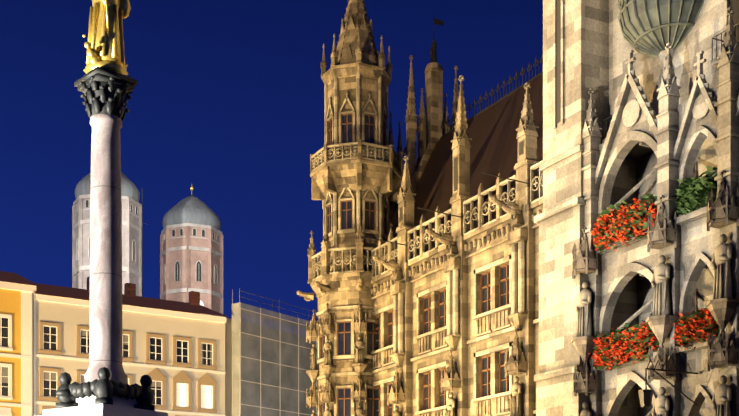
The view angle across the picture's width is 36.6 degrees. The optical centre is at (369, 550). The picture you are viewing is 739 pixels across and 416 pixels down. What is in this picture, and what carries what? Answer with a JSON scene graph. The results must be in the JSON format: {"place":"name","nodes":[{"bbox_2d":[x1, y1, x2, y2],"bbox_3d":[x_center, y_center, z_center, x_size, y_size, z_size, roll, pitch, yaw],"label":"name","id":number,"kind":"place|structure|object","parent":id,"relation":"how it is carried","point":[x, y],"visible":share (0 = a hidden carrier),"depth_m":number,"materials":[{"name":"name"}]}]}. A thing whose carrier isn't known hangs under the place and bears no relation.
{"place":"outdoors","nodes":[
{"label":"outdoors","id":0,"kind":"place"},
{"bbox_2d":[0,289,20,415],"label":"building wall","id":1,"kind":"structure","parent":0,"point":[10,302],"depth_m":84.41,"materials":[{"name":"paint"}]},
{"bbox_2d":[38,394,167,415],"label":"pedestal column","id":2,"kind":"structure","parent":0,"point":[88,406],"depth_m":26.45,"materials":[{"name":"white stone"}]},
{"bbox_2d":[83,113,127,384],"bbox_3d":[-6.427,-7.179,27.219,1.160,6.710,1.160,0,0,-27],"label":"column shaft","id":3,"kind":"object","parent":2,"relation":"on","point":[105,319],"visible":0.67,"depth_m":26.89,"materials":[{"name":"white stone"}]},
{"bbox_2d":[56,66,154,410],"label":"bronze column","id":4,"kind":"structure","parent":2,"relation":"on","point":[104,91],"depth_m":26.82,"materials":[{"name":"black metal"}]},
{"bbox_2d":[83,0,130,75],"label":"statue","id":5,"kind":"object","parent":4,"relation":"on","point":[104,45],"depth_m":26.85,"materials":[{"name":"gold metal"}]},
{"bbox_2d":[36,300,224,415],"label":"beige house","id":6,"kind":"structure","parent":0,"point":[69,318],"depth_m":89.96,"materials":[{"name":"beige paint"}]},
{"bbox_2d":[32,188,145,415],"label":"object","id":7,"kind":"object","parent":6,"relation":"attached to","point":[33,318],"visible":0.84,"depth_m":85.02,"materials":[{"name":"grey metal"}]},
{"bbox_2d":[2,318,209,404],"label":"windows","id":8,"kind":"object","parent":6,"relation":"attached to","point":[83,350],"depth_m":87.44,"materials":[{"name":"glass"}]},
{"bbox_2d":[0,316,212,415],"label":"window frames","id":9,"kind":"structure","parent":6,"relation":"attached to","point":[50,342],"depth_m":88.94,"materials":[{"name":"beige wood"}]},
{"bbox_2d":[2,330,211,386],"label":"window panes","id":10,"kind":"structure","parent":6,"relation":"in","point":[46,374],"depth_m":87.27,"materials":[{"name":"black glass"}]},
{"bbox_2d":[0,281,225,415],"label":"cornice trim","id":11,"kind":"structure","parent":6,"relation":"attached to","point":[25,356],"depth_m":85.00,"materials":[{"name":"beige paint"}]},
{"bbox_2d":[0,271,228,316],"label":"house roofs","id":12,"kind":"structure","parent":6,"relation":"on","point":[131,298],"depth_m":92.34,"materials":[{"name":"brown tile"}]},
{"bbox_2d":[39,321,216,415],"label":"window surrounds","id":13,"kind":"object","parent":6,"relation":"attached to","point":[155,374],"visible":0.71,"depth_m":90.74,"materials":[{"name":"paint"}]},
{"bbox_2d":[177,383,211,408],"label":"curtains","id":14,"kind":"object","parent":6,"relation":"in","point":[202,396],"visible":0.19,"depth_m":92.00,"materials":[{"name":"beige fabric"}]},
{"bbox_2d":[180,384,210,408],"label":"lit windows","id":15,"kind":"structure","parent":6,"relation":"in","point":[183,399],"depth_m":91.91,"materials":[{"name":"white glass"}]},
{"bbox_2d":[225,318,231,415],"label":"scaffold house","id":16,"kind":"structure","parent":0,"point":[228,367],"depth_m":94.58,"materials":[{"name":"beige paint"}]},
{"bbox_2d":[0,0,542,320],"label":"sky","id":17,"kind":"structure","parent":0,"point":[227,101],"materials":[{"name":"blue"}]},
{"label":"ground of the square","id":18,"kind":"structure","parent":0,"visible":0},
{"bbox_2d":[72,194,141,296],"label":"tower","id":19,"kind":"structure","parent":18,"relation":"on","point":[81,232],"depth_m":229.68,"materials":[{"name":"brick"}]},
{"bbox_2d":[76,200,136,261],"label":"tower windows","id":20,"kind":"structure","parent":19,"relation":"attached to","point":[87,203],"depth_m":231.24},
{"bbox_2d":[75,172,139,202],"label":"dome","id":21,"kind":"structure","parent":19,"relation":"attached to","point":[129,188],"depth_m":229.96,"materials":[{"name":"grey metal"}]},
{"bbox_2d":[160,223,222,316],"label":"tower","id":22,"kind":"structure","parent":18,"relation":"on","point":[187,259],"depth_m":253.31,"materials":[{"name":"pink brick"}]},
{"bbox_2d":[162,190,220,229],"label":"dome","id":23,"kind":"structure","parent":22,"relation":"attached to","point":[191,208],"depth_m":253.55,"materials":[{"name":"grey metal"}]},
{"bbox_2d":[164,229,218,284],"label":"tower windows","id":24,"kind":"structure","parent":22,"relation":"attached to","point":[198,262],"depth_m":252.90,"materials":[{"name":"grey glass"}]},
{"bbox_2d":[232,288,316,415],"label":"scaffold tubes","id":25,"kind":"object","parent":18,"relation":"on","point":[239,338],"visible":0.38,"depth_m":93.93},
{"bbox_2d":[233,303,317,415],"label":"scaffold net","id":26,"kind":"object","parent":25,"relation":"attached to","point":[250,368],"visible":0.25,"depth_m":96.60,"materials":[{"name":"grey fabric"}]},
{"bbox_2d":[240,302,317,415],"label":"grid lines","id":27,"kind":"object","parent":26,"relation":"attached to","point":[280,364],"visible":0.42,"depth_m":97.11,"materials":[{"name":"grey metal"}]},
{"bbox_2d":[308,0,738,415],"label":"rathaus","id":28,"kind":"structure","parent":18,"relation":"on","point":[356,44],"depth_m":66.18,"materials":[{"name":"beige stone"}]},
{"bbox_2d":[393,74,542,262],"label":"roof","id":29,"kind":"structure","parent":28,"relation":"attached to","point":[492,131],"depth_m":68.65,"materials":[{"name":"brown tile"}]},
{"bbox_2d":[296,65,738,415],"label":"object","id":30,"kind":"object","parent":28,"relation":"attached to","point":[722,210],"visible":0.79,"depth_m":61.15,"materials":[{"name":"beige stone"}]},
{"bbox_2d":[310,234,732,415],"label":"statues","id":31,"kind":"object","parent":28,"relation":"attached to","point":[722,288],"visible":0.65,"depth_m":43.03,"materials":[{"name":"beige stone"}]},
{"bbox_2d":[618,0,703,57],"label":"rathaus copper roof","id":32,"kind":"object","parent":28,"relation":"attached to","point":[651,28],"visible":0.94,"depth_m":44.02,"materials":[{"name":"metal"}]},
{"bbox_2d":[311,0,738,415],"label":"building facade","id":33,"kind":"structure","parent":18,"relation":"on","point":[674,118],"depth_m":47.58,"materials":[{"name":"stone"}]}
]}

